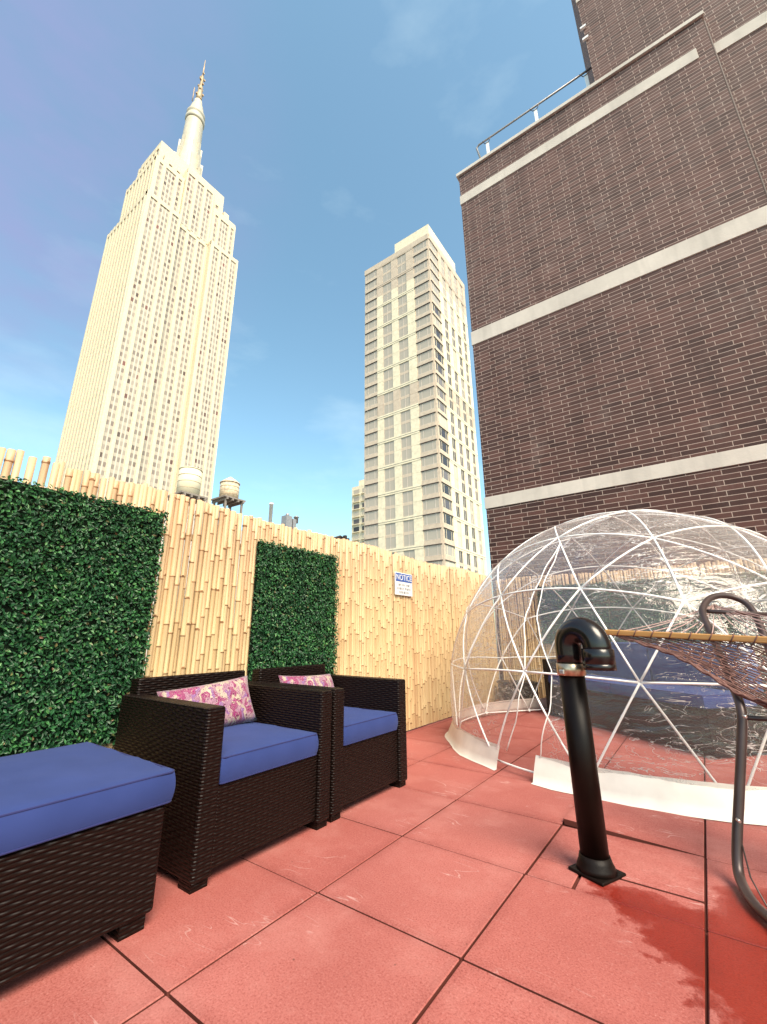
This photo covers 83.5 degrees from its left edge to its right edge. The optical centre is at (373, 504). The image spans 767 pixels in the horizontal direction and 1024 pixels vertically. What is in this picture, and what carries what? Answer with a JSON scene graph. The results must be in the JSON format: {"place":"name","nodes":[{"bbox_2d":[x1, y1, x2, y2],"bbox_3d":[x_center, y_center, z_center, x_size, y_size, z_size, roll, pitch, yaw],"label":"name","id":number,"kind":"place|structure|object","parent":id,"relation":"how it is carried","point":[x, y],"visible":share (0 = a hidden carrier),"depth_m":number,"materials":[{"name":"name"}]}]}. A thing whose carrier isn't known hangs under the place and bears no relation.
{"place":"outdoors","nodes":[
{"label":"outdoors","id":0,"kind":"place"},
{"bbox_2d":[55,60,237,521],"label":"skyscraper","id":1,"kind":"structure","parent":0,"point":[145,401],"depth_m":212.48,"materials":[{"name":"beige stone"}]},
{"bbox_2d":[44,487,291,674],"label":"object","id":2,"kind":"structure","parent":0,"point":[188,564],"depth_m":49.05,"materials":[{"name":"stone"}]},
{"bbox_2d":[168,466,207,513],"bbox_3d":[-23.752,-1.021,54.849,3.780,7.552,3.640,-12,-21,34],"label":"water tank","id":3,"kind":"object","parent":2,"relation":"on","point":[189,481],"visible":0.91,"depth_m":54.35,"materials":[{"name":"wood"}]},
{"bbox_2d":[211,477,245,518],"bbox_3d":[-20.200,0.045,59.579,3.510,8.252,3.380,-12,-21,34],"label":"water tank","id":4,"kind":"object","parent":2,"relation":"on","point":[229,492],"visible":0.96,"depth_m":59.23,"materials":[{"name":"brown wood"}]},
{"bbox_2d":[268,503,273,522],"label":"flue pipe","id":5,"kind":"object","parent":2,"relation":"on","point":[270,512],"visible":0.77,"depth_m":65.44,"materials":[{"name":"grey metal"}]},
{"bbox_2d":[281,513,298,541],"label":"roof ventilator","id":6,"kind":"object","parent":2,"relation":"on","point":[287,520],"visible":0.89,"depth_m":67.79,"materials":[{"name":"metal"}]},
{"bbox_2d":[0,0,585,644],"label":"sky","id":7,"kind":"structure","parent":0,"point":[335,131],"materials":[{"name":"blue"}]},
{"bbox_2d":[351,479,363,542],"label":"apartment block","id":8,"kind":"structure","parent":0,"point":[357,532],"depth_m":158.91,"materials":[{"name":"beige concrete"}]},
{"bbox_2d":[0,710,766,1023],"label":"terrace floor","id":9,"kind":"structure","parent":0,"point":[444,885],"depth_m":1.50,"materials":[{"name":"tile"}]},
{"bbox_2d":[0,742,175,985],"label":"wicker ottoman","id":10,"kind":"object","parent":9,"relation":"on","point":[81,824],"visible":1,"depth_m":1.37,"materials":[{"name":"wicker"}]},
{"bbox_2d":[114,670,331,894],"bbox_3d":[-0.796,1.313,2.292,0.814,0.740,0.800,-12,-21,34],"label":"wicker armchair","id":11,"kind":"object","parent":9,"relation":"on","point":[246,787],"visible":0.93,"depth_m":2.00,"materials":[{"name":"wicker"}]},
{"bbox_2d":[157,676,256,726],"bbox_3d":[-0.929,1.148,2.440,0.128,0.270,0.560,-40,-32,28],"label":"throw pillow","id":12,"kind":"object","parent":11,"relation":"on","point":[232,696],"visible":0.49,"depth_m":2.47,"materials":[{"name":"pink fabric"}]},
{"bbox_2d":[0,447,498,748],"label":"bamboo fence","id":13,"kind":"object","parent":9,"relation":"on","point":[384,630],"visible":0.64,"depth_m":3.80,"materials":[{"name":"wood"}]},
{"bbox_2d":[0,475,168,756],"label":"hedge panel","id":14,"kind":"object","parent":13,"relation":"attached to","point":[78,572],"visible":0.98,"depth_m":2.21,"materials":[{"name":"green plant"}]},
{"bbox_2d":[247,539,340,681],"bbox_3d":[-0.588,0.868,3.477,0.093,1.065,0.949,-12,-21,34],"label":"hedge panel","id":15,"kind":"object","parent":13,"relation":"attached to","point":[293,618],"visible":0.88,"depth_m":3.44,"materials":[{"name":"green plant"}]},
{"bbox_2d":[394,571,412,596],"bbox_3d":[0.343,0.899,4.852,0.011,0.250,0.360,-12,-21,34],"label":"notice sign","id":16,"kind":"object","parent":13,"relation":"attached to","point":[403,584],"visible":1,"depth_m":4.84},
{"bbox_2d":[249,664,406,822],"bbox_3d":[-0.323,1.502,2.915,0.814,0.740,0.765,-12,-21,34],"label":"wicker armchair","id":17,"kind":"object","parent":9,"relation":"on","point":[368,741],"visible":0.56,"depth_m":2.76,"materials":[{"name":"wicker"}]},
{"bbox_2d":[278,674,333,686],"bbox_3d":[-0.452,1.351,3.076,0.128,0.270,0.560,-35,-33,20],"label":"throw pillow","id":18,"kind":"object","parent":17,"relation":"on","point":[325,680],"visible":0.26,"depth_m":3.06,"materials":[{"name":"pink fabric"}]},
{"bbox_2d":[555,617,625,886],"bbox_3d":[0.972,1.033,1.900,0.160,1.040,0.297,9,-19,-28],"label":"vent pipe","id":19,"kind":"object","parent":9,"relation":"on","point":[575,660],"visible":1,"depth_m":1.89,"materials":[{"name":"metal"}]},
{"bbox_2d":[445,509,766,825],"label":"igloo dome","id":20,"kind":"structure","parent":9,"relation":"on","point":[713,800],"depth_m":3.16,"materials":[{"name":"white plastic"}]},
{"bbox_2d":[495,558,766,697],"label":"bamboo fence","id":21,"kind":"object","parent":9,"relation":"on","point":[722,567],"visible":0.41,"depth_m":6.48,"materials":[{"name":"wood"}]},
{"bbox_2d":[537,582,612,643],"bbox_3d":[2.885,1.577,6.224,0.975,0.866,0.088,-12,-21,34],"label":"hedge panel","id":22,"kind":"object","parent":21,"relation":"attached to","point":[597,599],"visible":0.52,"depth_m":6.30,"materials":[{"name":"green plant"}]},
{"bbox_2d":[606,577,699,643],"bbox_3d":[3.656,1.409,5.681,0.977,0.865,0.089,-12,-21,34],"label":"hedge panel","id":23,"kind":"object","parent":21,"relation":"attached to","point":[649,617],"visible":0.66,"depth_m":5.70,"materials":[{"name":"plant"}]},
{"bbox_2d":[688,571,766,645],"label":"hedge panel","id":24,"kind":"object","parent":21,"relation":"attached to","point":[731,629],"visible":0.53,"depth_m":5.22,"materials":[{"name":"green plant"}]},
{"bbox_2d":[542,642,766,755],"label":"wicker sofa","id":25,"kind":"object","parent":9,"relation":"on","point":[703,718],"visible":0.54,"depth_m":4.04,"materials":[{"name":"plastic"}]},
{"bbox_2d":[699,592,766,922],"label":"hammock stand","id":26,"kind":"object","parent":9,"relation":"on","point":[737,852],"visible":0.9,"depth_m":1.84,"materials":[{"name":"grey metal"}]},
{"bbox_2d":[605,602,766,708],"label":"hammock","id":27,"kind":"object","parent":26,"relation":"hanging from","point":[680,654],"visible":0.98,"depth_m":2.20,"materials":[{"name":"brown fabric"}]},
{"bbox_2d":[364,224,486,576],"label":"apartment tower","id":28,"kind":"structure","parent":0,"point":[422,497],"depth_m":95.70,"materials":[{"name":"beige concrete"}]},
{"bbox_2d":[366,270,375,280],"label":"window","id":29,"kind":"structure","parent":28,"relation":"in","point":[372,274],"depth_m":111.86,"materials":[{"name":"grey glass"}]},
{"bbox_2d":[366,280,376,290],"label":"window","id":30,"kind":"structure","parent":28,"relation":"in","point":[373,283],"depth_m":110.93,"materials":[{"name":"grey glass"}]},
{"bbox_2d":[366,289,376,300],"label":"window","id":31,"kind":"structure","parent":28,"relation":"in","point":[374,292],"depth_m":109.99,"materials":[{"name":"grey glass"}]},
{"bbox_2d":[366,299,376,309],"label":"window","id":32,"kind":"structure","parent":28,"relation":"in","point":[373,303],"depth_m":109.08,"materials":[{"name":"grey glass"}]},
{"bbox_2d":[366,309,376,320],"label":"window","id":33,"kind":"structure","parent":28,"relation":"in","point":[373,313],"depth_m":108.21,"materials":[{"name":"grey glass"}]},
{"bbox_2d":[366,319,376,330],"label":"window","id":34,"kind":"structure","parent":28,"relation":"in","point":[372,324],"depth_m":107.31,"materials":[{"name":"grey glass"}]},
{"bbox_2d":[366,330,376,340],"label":"window","id":35,"kind":"structure","parent":28,"relation":"in","point":[373,334],"depth_m":106.40,"materials":[{"name":"grey glass"}]},
{"bbox_2d":[366,340,376,351],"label":"window","id":36,"kind":"structure","parent":28,"relation":"in","point":[372,345],"depth_m":105.52,"materials":[{"name":"grey glass"}]},
{"bbox_2d":[366,351,376,362],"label":"window","id":37,"kind":"structure","parent":28,"relation":"in","point":[373,355],"depth_m":104.60,"materials":[{"name":"grey glass"}]},
{"bbox_2d":[366,362,376,372],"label":"window","id":38,"kind":"structure","parent":28,"relation":"in","point":[373,366],"depth_m":103.69,"materials":[{"name":"grey glass"}]},
{"bbox_2d":[366,373,376,384],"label":"window","id":39,"kind":"structure","parent":28,"relation":"in","point":[372,378],"depth_m":102.81,"materials":[{"name":"grey glass"}]},
{"bbox_2d":[366,385,376,395],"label":"window","id":40,"kind":"structure","parent":28,"relation":"in","point":[373,389],"depth_m":101.92,"materials":[{"name":"grey glass"}]},
{"bbox_2d":[366,396,376,406],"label":"window","id":41,"kind":"structure","parent":28,"relation":"in","point":[371,401],"depth_m":101.01,"materials":[{"name":"grey glass"}]},
{"bbox_2d":[366,408,376,418],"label":"window","id":42,"kind":"structure","parent":28,"relation":"in","point":[373,412],"depth_m":100.11,"materials":[{"name":"grey glass"}]},
{"bbox_2d":[366,420,376,430],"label":"window","id":43,"kind":"structure","parent":28,"relation":"in","point":[371,425],"depth_m":99.25,"materials":[{"name":"grey glass"}]},
{"bbox_2d":[366,432,376,442],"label":"window","id":44,"kind":"structure","parent":28,"relation":"in","point":[372,437],"depth_m":98.31,"materials":[{"name":"grey glass"}]},
{"bbox_2d":[366,445,376,455],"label":"window","id":45,"kind":"structure","parent":28,"relation":"in","point":[373,449],"depth_m":97.42,"materials":[{"name":"grey glass"}]},
{"bbox_2d":[365,510,377,520],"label":"window","id":46,"kind":"structure","parent":28,"relation":"in","point":[373,515],"depth_m":92.90,"materials":[{"name":"grey glass"}]},
{"bbox_2d":[365,524,377,534],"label":"window","id":47,"kind":"structure","parent":28,"relation":"in","point":[373,529],"depth_m":92.01,"materials":[{"name":"grey glass"}]},
{"bbox_2d":[365,539,377,546],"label":"window","id":48,"kind":"structure","parent":28,"relation":"in","point":[374,542],"depth_m":91.05,"materials":[{"name":"grey glass"}]},
{"bbox_2d":[366,457,377,467],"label":"window","id":49,"kind":"structure","parent":28,"relation":"in","point":[372,462],"depth_m":96.50,"materials":[{"name":"grey glass"}]},
{"bbox_2d":[366,470,377,480],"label":"window","id":50,"kind":"structure","parent":28,"relation":"in","point":[372,475],"depth_m":95.55,"materials":[{"name":"grey glass"}]},
{"bbox_2d":[366,483,377,493],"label":"window","id":51,"kind":"structure","parent":28,"relation":"in","point":[373,488],"depth_m":94.66,"materials":[{"name":"grey glass"}]},
{"bbox_2d":[366,497,377,507],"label":"window","id":52,"kind":"structure","parent":28,"relation":"in","point":[370,502],"depth_m":93.75,"materials":[{"name":"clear glass"}]},
{"bbox_2d":[382,262,390,282],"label":"window","id":53,"kind":"structure","parent":28,"relation":"in","point":[386,269],"depth_m":108.48,"materials":[{"name":"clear glass"}]},
{"bbox_2d":[383,282,390,302],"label":"window","id":54,"kind":"structure","parent":28,"relation":"in","point":[386,288],"depth_m":106.72,"materials":[{"name":"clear glass"}]},
{"bbox_2d":[383,302,391,323],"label":"window","id":55,"kind":"structure","parent":28,"relation":"in","point":[387,309],"depth_m":104.88,"materials":[{"name":"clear glass"}]},
{"bbox_2d":[383,323,391,344],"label":"window","id":56,"kind":"structure","parent":28,"relation":"in","point":[387,330],"depth_m":103.11,"materials":[{"name":"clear glass"}]},
{"bbox_2d":[383,345,392,366],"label":"window","id":57,"kind":"structure","parent":28,"relation":"in","point":[387,352],"depth_m":101.35,"materials":[{"name":"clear glass"}]},
{"bbox_2d":[384,367,392,390],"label":"window","id":58,"kind":"structure","parent":28,"relation":"in","point":[388,374],"depth_m":99.47,"materials":[{"name":"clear glass"}]},
{"bbox_2d":[384,391,392,414],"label":"window","id":59,"kind":"structure","parent":28,"relation":"in","point":[388,397],"depth_m":97.71,"materials":[{"name":"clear glass"}]},
{"bbox_2d":[384,415,393,439],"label":"window","id":60,"kind":"structure","parent":28,"relation":"in","point":[389,421],"depth_m":95.87,"materials":[{"name":"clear glass"}]},
{"bbox_2d":[384,441,393,464],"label":"window","id":61,"kind":"structure","parent":28,"relation":"in","point":[389,446],"depth_m":94.10,"materials":[{"name":"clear glass"}]},
{"bbox_2d":[385,467,394,491],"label":"window","id":62,"kind":"structure","parent":28,"relation":"in","point":[390,472],"depth_m":92.24,"materials":[{"name":"grey glass"}]},
{"bbox_2d":[385,494,394,519],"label":"window","id":63,"kind":"structure","parent":28,"relation":"in","point":[390,499],"depth_m":90.50,"materials":[{"name":"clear glass"}]},
{"bbox_2d":[385,523,395,548],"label":"window","id":64,"kind":"structure","parent":28,"relation":"in","point":[390,529],"depth_m":88.68,"materials":[{"name":"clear glass"}]},
{"bbox_2d":[397,254,405,274],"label":"window","id":65,"kind":"structure","parent":28,"relation":"in","point":[401,261],"depth_m":106.01,"materials":[{"name":"grey glass"}]},
{"bbox_2d":[398,273,406,294],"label":"window","id":66,"kind":"structure","parent":28,"relation":"in","point":[402,287],"depth_m":104.20,"materials":[{"name":"grey glass"}]},
{"bbox_2d":[398,294,406,315],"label":"window","id":67,"kind":"structure","parent":28,"relation":"in","point":[402,301],"depth_m":102.42,"materials":[{"name":"grey glass"}]},
{"bbox_2d":[399,316,407,337],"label":"window","id":68,"kind":"structure","parent":28,"relation":"in","point":[403,322],"depth_m":100.55,"materials":[{"name":"grey glass"}]},
{"bbox_2d":[399,338,408,360],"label":"window","id":69,"kind":"structure","parent":28,"relation":"in","point":[403,344],"depth_m":98.81,"materials":[{"name":"grey glass"}]},
{"bbox_2d":[400,361,408,383],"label":"window","id":70,"kind":"structure","parent":28,"relation":"in","point":[404,367],"depth_m":97.00,"materials":[{"name":"grey glass"}]},
{"bbox_2d":[400,385,409,408],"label":"window","id":71,"kind":"structure","parent":28,"relation":"in","point":[404,391],"depth_m":95.18,"materials":[{"name":"grey glass"}]},
{"bbox_2d":[401,410,410,433],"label":"window","id":72,"kind":"structure","parent":28,"relation":"in","point":[405,416],"depth_m":93.37,"materials":[{"name":"grey glass"}]},
{"bbox_2d":[401,435,411,460],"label":"window","id":73,"kind":"structure","parent":28,"relation":"in","point":[405,441],"depth_m":91.59,"materials":[{"name":"grey glass"}]},
{"bbox_2d":[402,462,412,487],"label":"window","id":74,"kind":"structure","parent":28,"relation":"in","point":[406,468],"depth_m":89.79,"materials":[{"name":"grey glass"}]},
{"bbox_2d":[403,490,412,516],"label":"window","id":75,"kind":"structure","parent":28,"relation":"in","point":[408,495],"depth_m":87.97,"materials":[{"name":"grey glass"}]},
{"bbox_2d":[403,519,413,546],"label":"window","id":76,"kind":"structure","parent":28,"relation":"in","point":[408,525],"depth_m":86.16,"materials":[{"name":"grey glass"}]},
{"bbox_2d":[404,549,414,558],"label":"window","id":77,"kind":"structure","parent":28,"relation":"in","point":[409,553],"depth_m":84.79,"materials":[{"name":"grey glass"}]},
{"bbox_2d":[413,240,425,252],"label":"window","id":78,"kind":"structure","parent":28,"relation":"in","point":[423,244],"depth_m":103.58,"materials":[{"name":"grey glass"}]},
{"bbox_2d":[414,250,426,262],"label":"window","id":79,"kind":"structure","parent":28,"relation":"in","point":[422,255],"depth_m":102.67,"materials":[{"name":"grey glass"}]},
{"bbox_2d":[414,260,427,273],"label":"window","id":80,"kind":"structure","parent":28,"relation":"in","point":[423,265],"depth_m":101.82,"materials":[{"name":"grey glass"}]},
{"bbox_2d":[415,271,427,283],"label":"window","id":81,"kind":"structure","parent":28,"relation":"in","point":[424,275],"depth_m":100.83,"materials":[{"name":"grey glass"}]},
{"bbox_2d":[415,282,428,294],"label":"window","id":82,"kind":"structure","parent":28,"relation":"in","point":[424,286],"depth_m":100.00,"materials":[{"name":"grey glass"}]},
{"bbox_2d":[415,292,428,304],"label":"window","id":83,"kind":"structure","parent":28,"relation":"in","point":[424,297],"depth_m":99.08,"materials":[{"name":"grey glass"}]},
{"bbox_2d":[416,304,429,316],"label":"window","id":84,"kind":"structure","parent":28,"relation":"in","point":[419,311],"depth_m":98.16,"materials":[{"name":"grey glass"}]},
{"bbox_2d":[416,315,429,327],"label":"window","id":85,"kind":"structure","parent":28,"relation":"in","point":[426,319],"depth_m":97.30,"materials":[{"name":"grey glass"}]},
{"bbox_2d":[417,326,430,338],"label":"window","id":86,"kind":"structure","parent":28,"relation":"in","point":[426,331],"depth_m":96.31,"materials":[{"name":"grey glass"}]},
{"bbox_2d":[417,338,430,350],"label":"window","id":87,"kind":"structure","parent":28,"relation":"in","point":[425,343],"depth_m":95.47,"materials":[{"name":"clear glass"}]},
{"bbox_2d":[417,350,431,362],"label":"window","id":88,"kind":"structure","parent":28,"relation":"in","point":[424,356],"depth_m":94.52,"materials":[{"name":"grey glass"}]},
{"bbox_2d":[418,362,432,374],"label":"window","id":89,"kind":"structure","parent":28,"relation":"in","point":[427,367],"depth_m":93.69,"materials":[{"name":"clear glass"}]},
{"bbox_2d":[418,374,432,386],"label":"window","id":90,"kind":"structure","parent":28,"relation":"in","point":[429,379],"depth_m":92.75,"materials":[{"name":"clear glass"}]},
{"bbox_2d":[419,387,433,399],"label":"window","id":91,"kind":"structure","parent":28,"relation":"in","point":[426,393],"depth_m":91.83,"materials":[{"name":"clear glass"}]},
{"bbox_2d":[419,400,433,412],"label":"window","id":92,"kind":"structure","parent":28,"relation":"in","point":[429,405],"depth_m":90.99,"materials":[{"name":"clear glass"}]},
{"bbox_2d":[420,413,434,425],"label":"window","id":93,"kind":"structure","parent":28,"relation":"in","point":[430,418],"depth_m":90.01,"materials":[{"name":"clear glass"}]},
{"bbox_2d":[420,426,435,438],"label":"window","id":94,"kind":"structure","parent":28,"relation":"in","point":[429,432],"depth_m":89.14,"materials":[{"name":"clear glass"}]},
{"bbox_2d":[421,440,435,452],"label":"window","id":95,"kind":"structure","parent":28,"relation":"in","point":[428,446],"depth_m":88.25,"materials":[{"name":"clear glass"}]},
{"bbox_2d":[421,454,436,466],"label":"window","id":96,"kind":"structure","parent":28,"relation":"in","point":[429,460],"depth_m":87.33,"materials":[{"name":"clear glass"}]},
{"bbox_2d":[422,468,437,480],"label":"window","id":97,"kind":"structure","parent":28,"relation":"in","point":[430,474],"depth_m":86.42,"materials":[{"name":"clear glass"}]},
{"bbox_2d":[422,483,438,495],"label":"window","id":98,"kind":"structure","parent":28,"relation":"in","point":[432,488],"depth_m":85.56,"materials":[{"name":"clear glass"}]},
{"bbox_2d":[423,498,438,509],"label":"window","id":99,"kind":"structure","parent":28,"relation":"in","point":[432,503],"depth_m":84.66,"materials":[{"name":"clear glass"}]},
{"bbox_2d":[424,513,439,524],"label":"window","id":100,"kind":"structure","parent":28,"relation":"in","point":[433,518],"depth_m":83.72,"materials":[{"name":"grey glass"}]},
{"bbox_2d":[424,529,440,540],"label":"window","id":101,"kind":"structure","parent":28,"relation":"in","point":[434,534],"depth_m":82.84,"materials":[{"name":"grey glass"}]},
{"bbox_2d":[425,544,441,556],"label":"window","id":102,"kind":"structure","parent":28,"relation":"in","point":[433,550],"depth_m":81.94,"materials":[{"name":"grey glass"}]},
{"bbox_2d":[431,281,439,297],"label":"window","id":103,"kind":"structure","parent":28,"relation":"in","point":[434,288],"depth_m":100.33,"materials":[{"name":"beige glass"}]},
{"bbox_2d":[432,293,439,307],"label":"window","id":104,"kind":"structure","parent":28,"relation":"in","point":[434,298],"depth_m":99.51,"materials":[{"name":"beige glass"}]},
{"bbox_2d":[443,298,446,317],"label":"window","id":105,"kind":"structure","parent":28,"relation":"in","point":[445,304],"depth_m":103.59,"materials":[{"name":"beige glass"}]},
{"bbox_2d":[498,680,538,700],"bbox_3d":[2.099,2.731,6.239,0.520,0.315,0.320,0,-17,-2],"label":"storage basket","id":106,"kind":"object","parent":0,"point":[526,687],"visible":0.45,"depth_m":6.12,"materials":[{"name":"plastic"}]},
{"bbox_2d":[456,0,766,679],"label":"brick building","id":107,"kind":"structure","parent":0,"point":[614,216],"depth_m":6.98,"materials":[{"name":"brick"}]},
{"bbox_2d":[476,67,591,158],"bbox_3d":[3.489,-8.189,9.296,2.641,1.181,0.054,-12,-21,34],"label":"roof railing","id":108,"kind":"object","parent":107,"relation":"attached to","point":[585,76],"visible":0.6,"depth_m":9.36,"materials":[{"name":"white metal"}]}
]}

